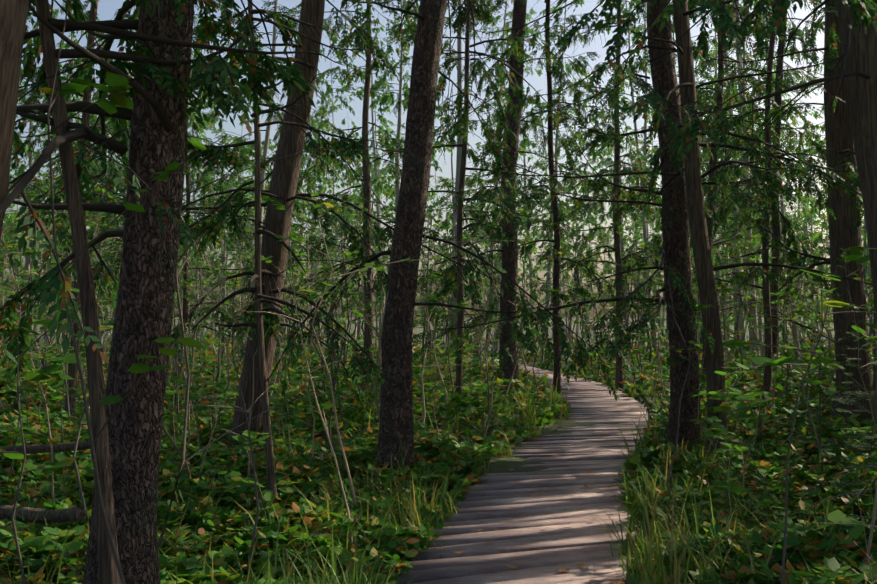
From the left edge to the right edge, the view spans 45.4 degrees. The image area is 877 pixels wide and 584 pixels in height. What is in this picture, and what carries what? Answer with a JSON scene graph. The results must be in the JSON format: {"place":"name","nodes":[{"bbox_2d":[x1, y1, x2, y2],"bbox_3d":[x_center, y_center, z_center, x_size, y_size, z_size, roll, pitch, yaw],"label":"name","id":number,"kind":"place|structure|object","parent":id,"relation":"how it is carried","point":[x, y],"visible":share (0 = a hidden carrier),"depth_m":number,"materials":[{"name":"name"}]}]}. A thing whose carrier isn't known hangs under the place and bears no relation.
{"place":"outdoors","nodes":[
{"label":"outdoors","id":0,"kind":"place"},
{"bbox_2d":[0,0,868,317],"label":"sky","id":1,"kind":"structure","parent":0,"point":[106,10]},
{"bbox_2d":[0,318,872,583],"bbox_3d":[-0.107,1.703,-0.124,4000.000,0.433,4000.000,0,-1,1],"label":"ground","id":2,"kind":"structure","parent":0,"point":[499,464],"depth_m":16.64,"materials":[{"name":"brown soil"}]},
{"bbox_2d":[177,1,373,393],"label":"tree trunk","id":3,"kind":"object","parent":2,"relation":"on","point":[366,178],"visible":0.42,"depth_m":21.62,"materials":[{"name":"brown plant"}]},
{"bbox_2d":[82,0,700,583],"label":"tree trunks","id":4,"kind":"object","parent":2,"relation":"on","point":[144,302],"visible":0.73,"depth_m":9.95,"materials":[{"name":"brown plant"}]},
{"bbox_2d":[0,439,832,522],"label":"fallen logs","id":5,"kind":"object","parent":2,"relation":"on","point":[60,515],"visible":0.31,"depth_m":6.77,"materials":[{"name":"brown wood"}]},
{"bbox_2d":[0,363,866,583],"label":"fallen leaves","id":6,"kind":"object","parent":2,"relation":"on","point":[409,540],"visible":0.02,"depth_m":6.93,"materials":[{"name":"brown plant"}]},
{"bbox_2d":[0,0,872,351],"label":"background trees","id":7,"kind":"object","parent":2,"relation":"on","point":[386,100],"visible":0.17,"depth_m":49.11,"materials":[{"name":"green plant"}]},
{"bbox_2d":[0,0,876,426],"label":"tree foliage","id":8,"kind":"object","parent":2,"relation":"on","point":[252,82],"visible":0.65,"depth_m":11.21,"materials":[{"name":"green plant"}]},
{"bbox_2d":[0,0,876,583],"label":"tree trunks","id":9,"kind":"object","parent":2,"relation":"on","point":[852,122],"visible":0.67,"depth_m":11.07,"materials":[{"name":"brown plant"}]},
{"bbox_2d":[0,0,876,412],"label":"tree branches","id":10,"kind":"object","parent":2,"relation":"on","point":[116,28],"visible":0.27,"depth_m":10.72,"materials":[{"name":"green plant"}]},
{"bbox_2d":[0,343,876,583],"bbox_3d":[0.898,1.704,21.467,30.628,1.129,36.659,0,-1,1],"label":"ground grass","id":11,"kind":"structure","parent":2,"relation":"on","point":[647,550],"depth_m":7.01,"materials":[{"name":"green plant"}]},
{"bbox_2d":[0,163,876,583],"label":"shrub stems","id":12,"kind":"object","parent":2,"relation":"on","point":[428,327],"visible":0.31,"depth_m":14.98,"materials":[{"name":"beige"}]},
{"bbox_2d":[0,381,876,583],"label":"ferns","id":13,"kind":"object","parent":2,"relation":"on","point":[698,493],"visible":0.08,"depth_m":7.97,"materials":[{"name":"green plant"}]},
{"bbox_2d":[0,329,876,583],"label":"ground herbs","id":14,"kind":"object","parent":2,"relation":"on","point":[225,521],"visible":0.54,"depth_m":9.39,"materials":[{"name":"green plant"}]},
{"bbox_2d":[0,0,876,583],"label":"shrub","id":15,"kind":"object","parent":2,"relation":"on","point":[116,82],"depth_m":9.74,"materials":[{"name":"green plant"}]},
{"bbox_2d":[16,0,875,373],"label":"forest trunks","id":16,"kind":"object","parent":2,"relation":"on","point":[644,226],"visible":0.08,"depth_m":41.24,"materials":[{"name":"brown plant"}]},
{"bbox_2d":[22,304,876,583],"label":"shrub stems","id":17,"kind":"object","parent":2,"relation":"on","point":[873,385],"visible":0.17,"depth_m":10.24,"materials":[{"name":"green plant"}]},
{"bbox_2d":[163,287,876,522],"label":"leaves","id":18,"kind":"object","parent":2,"relation":"on","point":[810,419],"visible":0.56,"depth_m":10.21,"materials":[{"name":"green plant"}]},
{"bbox_2d":[396,347,655,583],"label":"boardwalk","id":19,"kind":"structure","parent":2,"relation":"on","point":[527,547],"depth_m":8.38,"materials":[{"name":"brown wood"}]},
{"bbox_2d":[700,6,786,397],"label":"scaly forest trunks","id":20,"kind":"object","parent":2,"relation":"on","point":[778,101],"visible":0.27,"depth_m":24.99,"materials":[{"name":"brown plant"}]}
]}

